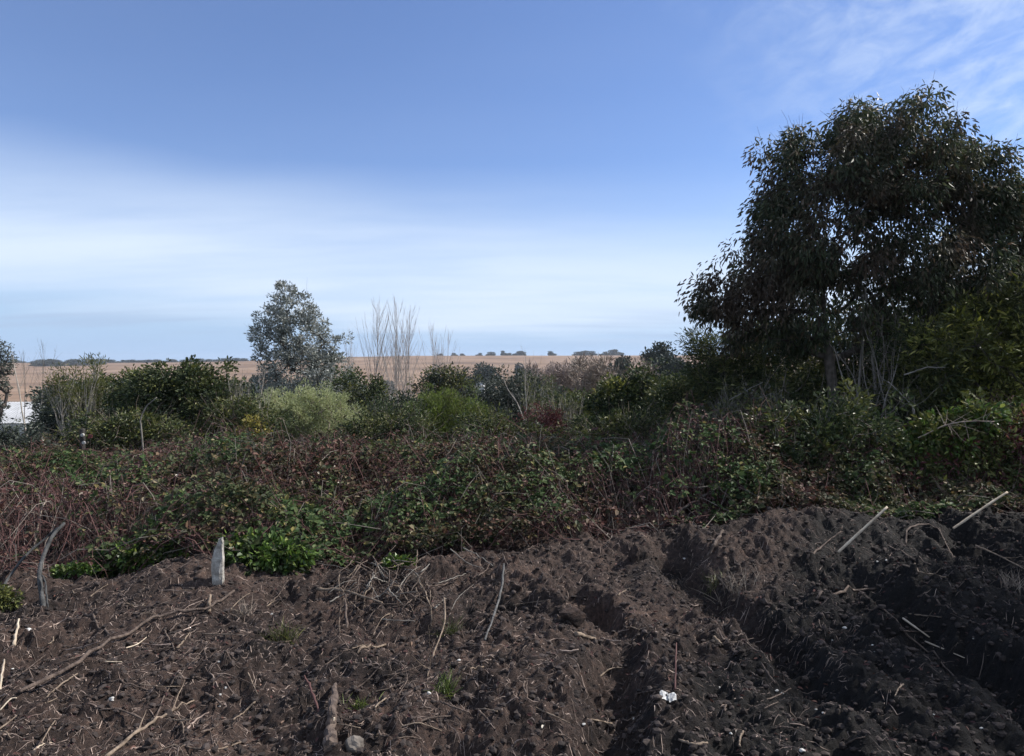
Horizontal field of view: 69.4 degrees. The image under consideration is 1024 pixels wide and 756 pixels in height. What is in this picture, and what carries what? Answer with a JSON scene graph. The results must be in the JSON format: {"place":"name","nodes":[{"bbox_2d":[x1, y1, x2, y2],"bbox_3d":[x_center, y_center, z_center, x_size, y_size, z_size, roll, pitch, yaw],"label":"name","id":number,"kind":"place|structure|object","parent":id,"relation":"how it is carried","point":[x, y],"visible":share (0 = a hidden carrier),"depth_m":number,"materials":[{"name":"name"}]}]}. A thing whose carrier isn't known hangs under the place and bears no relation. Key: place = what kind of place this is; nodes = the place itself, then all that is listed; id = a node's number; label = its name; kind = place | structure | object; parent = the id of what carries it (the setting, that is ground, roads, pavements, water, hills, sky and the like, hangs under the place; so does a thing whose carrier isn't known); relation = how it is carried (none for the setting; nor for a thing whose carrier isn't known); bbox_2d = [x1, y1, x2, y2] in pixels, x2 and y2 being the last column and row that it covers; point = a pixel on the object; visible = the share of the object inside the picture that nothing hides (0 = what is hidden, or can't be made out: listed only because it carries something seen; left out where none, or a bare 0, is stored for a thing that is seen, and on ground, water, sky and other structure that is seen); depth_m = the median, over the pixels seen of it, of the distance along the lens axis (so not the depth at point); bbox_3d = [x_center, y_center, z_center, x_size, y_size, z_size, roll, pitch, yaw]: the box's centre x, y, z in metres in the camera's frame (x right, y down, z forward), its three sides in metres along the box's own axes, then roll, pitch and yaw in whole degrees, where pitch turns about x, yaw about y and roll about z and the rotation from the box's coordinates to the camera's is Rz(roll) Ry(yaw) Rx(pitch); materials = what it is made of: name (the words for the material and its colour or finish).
{"place":"outdoors","nodes":[
{"label":"outdoors","id":0,"kind":"place"},
{"bbox_2d":[0,355,864,511],"bbox_3d":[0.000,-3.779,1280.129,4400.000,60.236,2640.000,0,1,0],"label":"terrain","id":1,"kind":"structure","parent":0,"point":[361,362],"depth_m":616.02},
{"bbox_2d":[0,339,18,422],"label":"tree","id":2,"kind":"object","parent":1,"relation":"on","point":[3,371],"visible":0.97,"depth_m":45.27,"materials":[{"name":"green plant"}]},
{"bbox_2d":[10,351,26,428],"bbox_3d":[-9.936,0.790,15.008,0.434,2.914,0.304,1,1,32],"label":"leaning pole","id":3,"kind":"object","parent":1,"relation":"on","point":[19,390],"visible":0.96,"depth_m":15.01,"materials":[{"name":"brown wood"}]},
{"bbox_2d":[0,402,39,436],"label":"shed","id":4,"kind":"structure","parent":1,"relation":"on","point":[13,410],"depth_m":107.81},
{"bbox_2d":[17,349,47,430],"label":"bare tree","id":5,"kind":"object","parent":1,"relation":"on","point":[24,378],"visible":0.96,"depth_m":32.08,"materials":[{"name":"grey plant"}]},
{"bbox_2d":[0,406,66,455],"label":"shrub","id":6,"kind":"object","parent":1,"relation":"on","point":[14,433],"visible":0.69,"depth_m":10.50,"materials":[{"name":"green plant"}]},
{"bbox_2d":[25,342,56,406],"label":"bare tree","id":7,"kind":"object","parent":1,"relation":"on","point":[42,371],"visible":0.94,"depth_m":29.94,"materials":[{"name":"grey plant"}]},
{"bbox_2d":[23,375,86,431],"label":"scrub tree","id":8,"kind":"object","parent":1,"relation":"on","point":[37,400],"visible":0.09,"depth_m":46.62,"materials":[{"name":"green plant"}]},
{"bbox_2d":[20,381,119,477],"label":"shrub","id":9,"kind":"object","parent":1,"relation":"on","point":[44,418],"visible":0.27,"depth_m":12.83,"materials":[{"name":"green plant"}]},
{"bbox_2d":[37,352,121,448],"bbox_3d":[-7.277,0.681,12.704,1.304,2.293,1.300,0,1,0],"label":"whippy sapling","id":10,"kind":"object","parent":1,"relation":"on","point":[95,385],"visible":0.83,"depth_m":12.46,"materials":[{"name":"green plant"}]},
{"bbox_2d":[79,429,92,490],"bbox_3d":[-5.765,1.191,10.013,0.173,1.009,0.089,0,1,0],"label":"marker post","id":11,"kind":"object","parent":1,"relation":"on","point":[82,437],"visible":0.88,"depth_m":9.99,"materials":[{"name":"stone"}]},
{"bbox_2d":[54,363,167,439],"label":"shrub","id":12,"kind":"object","parent":1,"relation":"on","point":[112,380],"visible":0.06,"depth_m":14.33,"materials":[{"name":"green plant"}]},
{"bbox_2d":[44,392,210,456],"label":"shrub","id":13,"kind":"object","parent":1,"relation":"on","point":[154,429],"visible":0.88,"depth_m":11.18,"materials":[{"name":"green plant"}]},
{"bbox_2d":[100,354,254,451],"bbox_3d":[-5.730,0.695,12.496,2.657,2.203,1.714,0,1,0],"label":"shrub","id":14,"kind":"object","parent":1,"relation":"on","point":[179,384],"visible":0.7,"depth_m":12.25,"materials":[{"name":"green plant"}]},
{"bbox_2d":[172,382,295,445],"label":"shrub","id":15,"kind":"object","parent":1,"relation":"on","point":[247,409],"visible":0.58,"depth_m":11.92,"materials":[{"name":"green plant"}]},
{"bbox_2d":[225,365,273,427],"bbox_3d":[-4.480,0.739,12.307,0.871,2.076,0.880,0,1,0],"label":"whippy sapling","id":16,"kind":"object","parent":1,"relation":"on","point":[263,373],"visible":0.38,"depth_m":12.44,"materials":[{"name":"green plant"}]},
{"bbox_2d":[233,414,274,443],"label":"yellow weed","id":17,"kind":"object","parent":1,"relation":"on","point":[250,421],"visible":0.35,"depth_m":11.55,"materials":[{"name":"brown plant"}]},
{"bbox_2d":[224,374,295,475],"bbox_3d":[-11.786,2.606,34.435,4.060,5.646,4.241,-1,1,-44],"label":"scrub tree","id":18,"kind":"object","parent":1,"relation":"on","point":[250,384],"visible":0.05,"depth_m":33.74,"materials":[{"name":"green plant"}]},
{"bbox_2d":[244,280,361,444],"bbox_3d":[-6.192,0.167,22.030,3.497,6.298,2.778,0,1,0],"label":"silver tree","id":19,"kind":"object","parent":1,"relation":"on","point":[316,358],"visible":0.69,"depth_m":21.69,"materials":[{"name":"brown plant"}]},
{"bbox_2d":[243,377,382,445],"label":"sage bush","id":20,"kind":"object","parent":1,"relation":"on","point":[293,403],"visible":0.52,"depth_m":12.91,"materials":[{"name":"green plant"}]},
{"bbox_2d":[297,365,396,431],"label":"shrub","id":21,"kind":"object","parent":1,"relation":"on","point":[378,386],"visible":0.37,"depth_m":18.85,"materials":[{"name":"green plant"}]},
{"bbox_2d":[355,297,403,401],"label":"bare poplar","id":22,"kind":"object","parent":1,"relation":"on","point":[381,347],"visible":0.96,"depth_m":41.74,"materials":[{"name":"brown plant"}]},
{"bbox_2d":[330,391,453,457],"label":"shrub","id":23,"kind":"object","parent":1,"relation":"on","point":[386,423],"visible":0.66,"depth_m":11.91,"materials":[{"name":"green plant"}]},
{"bbox_2d":[372,297,421,402],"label":"bare poplar","id":24,"kind":"object","parent":1,"relation":"on","point":[396,361],"visible":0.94,"depth_m":41.91,"materials":[{"name":"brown plant"}]},
{"bbox_2d":[360,390,435,451],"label":"shrub","id":25,"kind":"object","parent":1,"relation":"on","point":[404,399],"visible":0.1,"depth_m":14.87,"materials":[{"name":"green plant"}]},
{"bbox_2d":[382,306,422,396],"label":"bare poplar","id":26,"kind":"object","parent":1,"relation":"on","point":[409,334],"visible":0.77,"depth_m":43.04,"materials":[{"name":"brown plant"}]},
{"bbox_2d":[415,323,446,390],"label":"bare poplar","id":27,"kind":"object","parent":1,"relation":"on","point":[432,335],"visible":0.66,"depth_m":45.00,"materials":[{"name":"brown plant"}]},
{"bbox_2d":[430,333,460,375],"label":"bare poplar","id":28,"kind":"object","parent":1,"relation":"on","point":[443,353],"visible":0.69,"depth_m":45.03,"materials":[{"name":"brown plant"}]},
{"bbox_2d":[406,359,491,425],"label":"shrub","id":29,"kind":"object","parent":1,"relation":"on","point":[450,379],"visible":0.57,"depth_m":19.84,"materials":[{"name":"green plant"}]},
{"bbox_2d":[404,381,504,445],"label":"broom bush","id":30,"kind":"object","parent":1,"relation":"on","point":[436,411],"visible":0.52,"depth_m":13.50,"materials":[{"name":"green plant"}]},
{"bbox_2d":[471,361,502,393],"bbox_3d":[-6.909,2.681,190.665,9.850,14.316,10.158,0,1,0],"label":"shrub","id":31,"kind":"object","parent":1,"relation":"on","point":[484,371],"visible":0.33,"depth_m":188.02,"materials":[{"name":"green plant"}]},
{"bbox_2d":[443,400,561,475],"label":"shrub","id":32,"kind":"object","parent":1,"relation":"on","point":[482,419],"visible":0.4,"depth_m":11.76,"materials":[{"name":"green plant"}]},
{"bbox_2d":[0,385,1023,579],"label":"bramble thicket","id":33,"kind":"object","parent":1,"relation":"on","point":[422,476],"visible":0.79,"depth_m":7.14,"materials":[{"name":"plant"}]},
{"bbox_2d":[469,364,571,434],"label":"shrub","id":34,"kind":"object","parent":1,"relation":"on","point":[504,401],"visible":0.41,"depth_m":18.27,"materials":[{"name":"green plant"}]},
{"bbox_2d":[519,370,562,438],"bbox_3d":[0.583,1.081,15.589,1.369,2.505,1.003,-1,1,-32],"label":"whippy sapling","id":35,"kind":"object","parent":1,"relation":"on","point":[533,398],"visible":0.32,"depth_m":15.47,"materials":[{"name":"brown plant"}]},
{"bbox_2d":[509,398,578,441],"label":"crimson shrub","id":36,"kind":"object","parent":1,"relation":"on","point":[549,419],"visible":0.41,"depth_m":12.12,"materials":[{"name":"red plant"}]},
{"bbox_2d":[519,357,609,451],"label":"dry scrub","id":37,"kind":"object","parent":1,"relation":"on","point":[559,370],"visible":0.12,"depth_m":34.42,"materials":[{"name":"beige plant"}]},
{"bbox_2d":[539,385,600,451],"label":"shrub","id":38,"kind":"object","parent":1,"relation":"on","point":[579,395],"visible":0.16,"depth_m":14.43,"materials":[{"name":"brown plant"}]},
{"bbox_2d":[548,388,592,447],"bbox_3d":[0.996,0.961,12.216,0.827,1.634,0.647,0,1,24],"label":"whippy sapling","id":39,"kind":"object","parent":1,"relation":"on","point":[567,404],"visible":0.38,"depth_m":12.24,"materials":[{"name":"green plant"}]},
{"bbox_2d":[565,350,660,404],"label":"dry scrub","id":40,"kind":"object","parent":1,"relation":"on","point":[593,377],"visible":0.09,"depth_m":32.84,"materials":[{"name":"beige plant"}]},
{"bbox_2d":[544,397,694,481],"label":"shrub","id":41,"kind":"object","parent":1,"relation":"on","point":[632,422],"visible":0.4,"depth_m":11.15,"materials":[{"name":"green plant"}]},
{"bbox_2d":[607,354,634,376],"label":"dark tree","id":42,"kind":"object","parent":1,"relation":"on","point":[624,361],"visible":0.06,"depth_m":80.20,"materials":[{"name":"green plant"}]},
{"bbox_2d":[581,357,676,440],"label":"shrub","id":43,"kind":"object","parent":1,"relation":"on","point":[619,391],"visible":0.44,"depth_m":13.01,"materials":[{"name":"green plant"}]},
{"bbox_2d":[640,341,679,375],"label":"dark tree","id":44,"kind":"object","parent":1,"relation":"on","point":[662,348],"visible":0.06,"depth_m":75.21,"materials":[{"name":"green plant"}]},
{"bbox_2d":[647,353,684,383],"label":"dark tree","id":45,"kind":"object","parent":1,"relation":"on","point":[672,362],"visible":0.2,"depth_m":68.99,"materials":[{"name":"green plant"}]},
{"bbox_2d":[604,388,762,512],"bbox_3d":[2.137,0.957,8.625,2.146,1.826,1.364,0,1,0],"label":"tangled bush","id":46,"kind":"object","parent":1,"relation":"on","point":[699,427],"visible":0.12,"depth_m":8.48,"materials":[{"name":"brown plant"}]},
{"bbox_2d":[624,357,743,438],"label":"shrub","id":47,"kind":"object","parent":1,"relation":"on","point":[673,392],"visible":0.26,"depth_m":11.82,"materials":[{"name":"green plant"}]},
{"bbox_2d":[673,322,816,429],"bbox_3d":[3.496,0.297,11.297,2.154,2.799,1.776,0,1,0],"label":"feathery shrub","id":48,"kind":"object","parent":1,"relation":"on","point":[707,351],"visible":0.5,"depth_m":11.12,"materials":[{"name":"green plant"}]},
{"bbox_2d":[694,376,806,508],"bbox_3d":[3.069,0.905,8.862,2.064,2.036,1.476,0,1,0],"label":"tangled bush","id":49,"kind":"object","parent":1,"relation":"on","point":[735,409],"visible":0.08,"depth_m":8.72,"materials":[{"name":"green plant"}]},
{"bbox_2d":[684,309,958,425],"bbox_3d":[4.805,0.323,10.875,4.619,3.230,2.440,0,1,0],"label":"shrub","id":50,"kind":"object","parent":1,"relation":"on","point":[796,391],"visible":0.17,"depth_m":10.56,"materials":[{"name":"green plant"}]},
{"bbox_2d":[729,294,925,419],"bbox_3d":[5.568,0.006,12.538,4.935,3.667,2.627,0,1,0],"label":"shrub","id":51,"kind":"object","parent":1,"relation":"on","point":[838,335],"visible":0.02,"depth_m":12.36,"materials":[{"name":"green plant"}]},
{"bbox_2d":[674,72,1023,433],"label":"dark tree","id":52,"kind":"object","parent":1,"relation":"on","point":[986,214],"visible":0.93,"depth_m":9.63,"materials":[{"name":"green plant"}]},
{"bbox_2d":[859,311,908,422],"bbox_3d":[4.594,0.364,9.356,0.394,2.506,0.679,-1,1,-39],"label":"bare sapling","id":53,"kind":"object","parent":1,"relation":"on","point":[887,366],"visible":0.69,"depth_m":9.34,"materials":[{"name":"grey plant"}]},
{"bbox_2d":[881,334,913,423],"bbox_3d":[4.797,0.524,9.406,0.374,2.184,0.909,0,1,7],"label":"bare sapling","id":54,"kind":"object","parent":1,"relation":"on","point":[892,380],"visible":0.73,"depth_m":9.26,"materials":[{"name":"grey plant"}]},
{"bbox_2d":[855,292,1001,441],"bbox_3d":[5.266,0.277,9.507,1.762,2.740,1.501,1,1,33],"label":"shrub","id":55,"kind":"object","parent":1,"relation":"on","point":[917,385],"visible":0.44,"depth_m":9.33,"materials":[{"name":"green plant"}]},
{"bbox_2d":[895,273,1023,469],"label":"shrub","id":56,"kind":"object","parent":1,"relation":"on","point":[1005,352],"visible":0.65,"depth_m":9.06,"materials":[{"name":"green plant"}]},
{"bbox_2d":[0,500,1023,755],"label":"soil","id":57,"kind":"structure","parent":0,"point":[904,600],"depth_m":4.50,"materials":[{"name":"soil"}]},
{"bbox_2d":[0,581,24,612],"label":"weed patch","id":58,"kind":"object","parent":57,"relation":"on","point":[6,597],"visible":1,"depth_m":5.22,"materials":[{"name":"plant"}]},
{"bbox_2d":[3,527,57,586],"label":"grey branch","id":59,"kind":"object","parent":57,"relation":"on","point":[23,558],"visible":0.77,"depth_m":5.64,"materials":[{"name":"wood"}]},
{"bbox_2d":[37,522,65,605],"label":"bent branch","id":60,"kind":"object","parent":57,"relation":"on","point":[40,566],"visible":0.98,"depth_m":5.39,"materials":[{"name":"wood"}]},
{"bbox_2d":[49,560,104,579],"bbox_3d":[-3.413,1.535,5.778,0.442,0.234,0.160,0,1,0],"label":"weed patch","id":61,"kind":"object","parent":57,"relation":"on","point":[76,571],"visible":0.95,"depth_m":5.75,"materials":[{"name":"plant"}]},
{"bbox_2d":[97,708,144,720],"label":"broken twig","id":62,"kind":"object","parent":57,"relation":"on","point":[130,713],"visible":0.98,"depth_m":3.65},
{"bbox_2d":[18,590,234,692],"bbox_3d":[-2.323,1.570,4.530,0.278,0.089,1.720,0,1,17],"label":"long stick","id":63,"kind":"object","parent":57,"relation":"on","point":[63,670],"visible":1,"depth_m":4.42,"materials":[{"name":"wood"}]},
{"bbox_2d":[88,533,189,578],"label":"bramble clump","id":64,"kind":"object","parent":57,"relation":"on","point":[119,566],"visible":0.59,"depth_m":5.90,"materials":[{"name":"plant"}]},
{"bbox_2d":[104,680,193,755],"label":"branch","id":65,"kind":"object","parent":57,"relation":"on","point":[126,740],"visible":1,"depth_m":3.50,"materials":[{"name":"beige wood"}]},
{"bbox_2d":[156,644,207,715],"bbox_3d":[-1.813,1.628,4.064,0.046,0.084,0.858,0,1,-5],"label":"stick","id":66,"kind":"object","parent":57,"relation":"on","point":[173,680],"visible":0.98,"depth_m":3.95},
{"bbox_2d":[150,725,243,753],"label":"branch","id":67,"kind":"object","parent":57,"relation":"on","point":[159,750],"visible":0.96,"depth_m":3.28,"materials":[{"name":"brown wood"}]},
{"bbox_2d":[211,537,224,584],"bbox_3d":[-2.163,1.372,5.439,0.095,0.411,0.066,0,1,0],"label":"broken post","id":68,"kind":"object","parent":57,"relation":"on","point":[217,565],"visible":0.91,"depth_m":5.41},
{"bbox_2d":[211,596,258,617],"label":"grass tuft","id":69,"kind":"object","parent":57,"relation":"on","point":[240,612],"visible":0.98,"depth_m":5.00,"materials":[{"name":"plant"}]},
{"bbox_2d":[213,527,317,575],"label":"bramble clump","id":70,"kind":"object","parent":57,"relation":"on","point":[282,556],"visible":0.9,"depth_m":5.81,"materials":[{"name":"plant"}]},
{"bbox_2d":[256,616,302,644],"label":"grass tuft","id":71,"kind":"object","parent":57,"relation":"on","point":[285,634],"visible":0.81,"depth_m":4.62,"materials":[{"name":"green plant"}]},
{"bbox_2d":[303,675,319,711],"bbox_3d":[-1.014,1.604,3.764,0.029,0.098,0.263,-1,1,-31],"label":"stick","id":72,"kind":"object","parent":57,"relation":"on","point":[312,693],"visible":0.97,"depth_m":3.77,"materials":[{"name":"wood"}]},
{"bbox_2d":[322,682,337,752],"bbox_3d":[-0.864,1.583,3.535,0.066,0.131,0.866,0,1,-13],"label":"log","id":73,"kind":"object","parent":57,"relation":"on","point":[330,735],"visible":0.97,"depth_m":3.36,"materials":[{"name":"brown wood"}]},
{"bbox_2d":[316,587,382,602],"bbox_3d":[-1.127,1.529,5.220,0.795,0.092,0.098,1,1,43],"label":"stick","id":74,"kind":"object","parent":57,"relation":"on","point":[335,589],"visible":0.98,"depth_m":5.33,"materials":[{"name":"beige wood"}]},
{"bbox_2d":[345,735,363,754],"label":"stone","id":75,"kind":"object","parent":57,"relation":"on","point":[353,743],"visible":0.84,"depth_m":3.15,"materials":[{"name":"stone"}]},
{"bbox_2d":[340,692,383,709],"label":"grass tuft","id":76,"kind":"object","parent":57,"relation":"on","point":[360,702],"visible":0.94,"depth_m":3.75,"materials":[{"name":"green plant"}]},
{"bbox_2d":[344,659,407,694],"bbox_3d":[-0.655,1.598,3.893,0.366,0.124,0.264,1,1,30],"label":"root","id":77,"kind":"object","parent":57,"relation":"on","point":[380,665],"visible":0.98,"depth_m":3.98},
{"bbox_2d":[381,552,418,570],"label":"bramble clump","id":78,"kind":"object","parent":57,"relation":"on","point":[387,562],"visible":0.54,"depth_m":5.94,"materials":[{"name":"plant"}]},
{"bbox_2d":[408,561,438,588],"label":"grass tuft","id":79,"kind":"object","parent":57,"relation":"on","point":[421,577],"visible":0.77,"depth_m":5.47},
{"bbox_2d":[407,597,445,676],"bbox_3d":[-0.449,1.455,4.369,0.106,0.306,0.979,0,1,6],"label":"stick","id":80,"kind":"object","parent":57,"relation":"on","point":[444,604],"visible":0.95,"depth_m":4.49,"materials":[{"name":"beige wood"}]},
{"bbox_2d":[427,668,462,699],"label":"grass tuft","id":81,"kind":"object","parent":57,"relation":"on","point":[447,687],"visible":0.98,"depth_m":3.75,"materials":[{"name":"green plant"}]},
{"bbox_2d":[432,612,463,635],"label":"grass tuft","id":82,"kind":"object","parent":57,"relation":"on","point":[450,630],"visible":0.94,"depth_m":4.63,"materials":[{"name":"green plant"}]},
{"bbox_2d":[484,563,504,640],"bbox_3d":[-0.101,1.478,4.988,0.032,0.122,1.268,0,1,4],"label":"stick","id":83,"kind":"object","parent":57,"relation":"on","point":[499,596],"visible":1,"depth_m":5.02,"materials":[{"name":"grey wood"}]},
{"bbox_2d":[0,506,1023,755],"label":"wood litter","id":84,"kind":"object","parent":57,"relation":"on","point":[418,652],"visible":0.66,"depth_m":4.20,"materials":[{"name":"wood"}]},
{"bbox_2d":[2,507,1021,755],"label":"fallen leaves","id":85,"kind":"object","parent":57,"relation":"on","point":[514,659],"visible":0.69,"depth_m":4.16,"materials":[{"name":"plant"}]},
{"bbox_2d":[559,607,586,627],"bbox_3d":[0.379,1.487,4.604,0.176,0.125,0.127,0,1,0],"label":"clay lump","id":86,"kind":"object","parent":57,"relation":"on","point":[575,617],"visible":0.94,"depth_m":4.57,"materials":[{"name":"soil"}]},
{"bbox_2d":[628,545,647,561],"bbox_3d":[1.043,1.495,6.103,0.157,0.229,0.133,0,1,0],"label":"clay lump","id":87,"kind":"object","parent":57,"relation":"on","point":[636,553],"visible":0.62,"depth_m":6.07,"materials":[{"name":"soil"}]},
{"bbox_2d":[660,690,676,702],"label":"paper litter","id":88,"kind":"object","parent":57,"relation":"on","point":[670,697],"visible":0.94,"depth_m":3.53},
{"bbox_2d":[698,568,728,595],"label":"grass tuft","id":89,"kind":"object","parent":57,"relation":"on","point":[714,579],"visible":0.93,"depth_m":5.73,"materials":[{"name":"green plant"}]},
{"bbox_2d":[706,529,723,557],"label":"stick","id":90,"kind":"object","parent":57,"relation":"on","point":[718,537],"visible":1,"depth_m":6.04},
{"bbox_2d":[694,562,770,617],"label":"grass tuft","id":91,"kind":"object","parent":57,"relation":"on","point":[737,587],"visible":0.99,"depth_m":5.50,"materials":[{"name":"plant"}]},
{"bbox_2d":[687,369,923,514],"bbox_3d":[3.315,0.782,8.109,2.842,1.869,1.464,0,1,0],"label":"shrub","id":92,"kind":"object","parent":57,"relation":"on","point":[823,430],"visible":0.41,"depth_m":7.87,"materials":[{"name":"green plant"}]},
{"bbox_2d":[729,440,895,516],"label":"leafy bush","id":93,"kind":"object","parent":57,"relation":"on","point":[826,475],"visible":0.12,"depth_m":7.64,"materials":[{"name":"green plant"}]},
{"bbox_2d":[815,585,876,599],"bbox_3d":[2.359,1.529,5.317,0.826,0.139,0.137,-1,1,-38],"label":"stick","id":94,"kind":"object","parent":57,"relation":"on","point":[840,591],"visible":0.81,"depth_m":5.47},
{"bbox_2d":[837,506,887,552],"bbox_3d":[2.858,1.234,6.020,0.466,0.362,0.025,0,1,-13],"label":"stake","id":95,"kind":"object","parent":57,"relation":"on","point":[859,532],"visible":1,"depth_m":6.01,"materials":[{"name":"brown wood"}]},
{"bbox_2d":[841,431,940,499],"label":"leafy bush","id":96,"kind":"object","parent":57,"relation":"on","point":[890,457],"visible":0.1,"depth_m":7.90,"materials":[{"name":"green plant"}]},
{"bbox_2d":[866,606,968,691],"bbox_3d":[2.505,1.656,4.396,0.287,0.253,1.552,0,1,8],"label":"stick","id":97,"kind":"object","parent":57,"relation":"on","point":[916,642],"visible":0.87,"depth_m":4.81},
{"bbox_2d":[904,523,953,559],"bbox_3d":[3.498,1.357,6.252,0.335,0.159,0.725,0,1,24],"label":"root","id":98,"kind":"object","parent":57,"relation":"on","point":[907,529],"visible":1,"depth_m":6.36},
{"bbox_2d":[878,398,1023,509],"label":"shrub","id":99,"kind":"object","parent":57,"relation":"on","point":[1007,439],"visible":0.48,"depth_m":7.71,"materials":[{"name":"green plant"}]},
{"bbox_2d":[883,386,1023,486],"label":"leafy bush","id":100,"kind":"object","parent":57,"relation":"on","point":[929,421],"visible":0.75,"depth_m":7.84,"materials":[{"name":"green plant"}]},
{"bbox_2d":[918,405,1009,437],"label":"dead branch","id":101,"kind":"object","parent":100,"relation":"on","point":[990,421],"visible":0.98,"depth_m":7.68,"materials":[{"name":"wood"}]},
{"bbox_2d":[952,491,1007,528],"bbox_3d":[4.068,1.147,6.418,0.548,0.312,0.024,0,1,-11],"label":"stake","id":102,"kind":"object","parent":57,"relation":"on","point":[979,510],"visible":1,"depth_m":6.41,"materials":[{"name":"brown wood"}]},
{"bbox_2d":[999,566,1023,592],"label":"grass tuft","id":103,"kind":"object","parent":57,"relation":"on","point":[1011,582],"visible":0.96,"depth_m":5.12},
{"bbox_2d":[0,0,1023,361],"label":"sky","id":104,"kind":"structure","parent":0,"point":[538,177],"materials":[{"name":"blue"}]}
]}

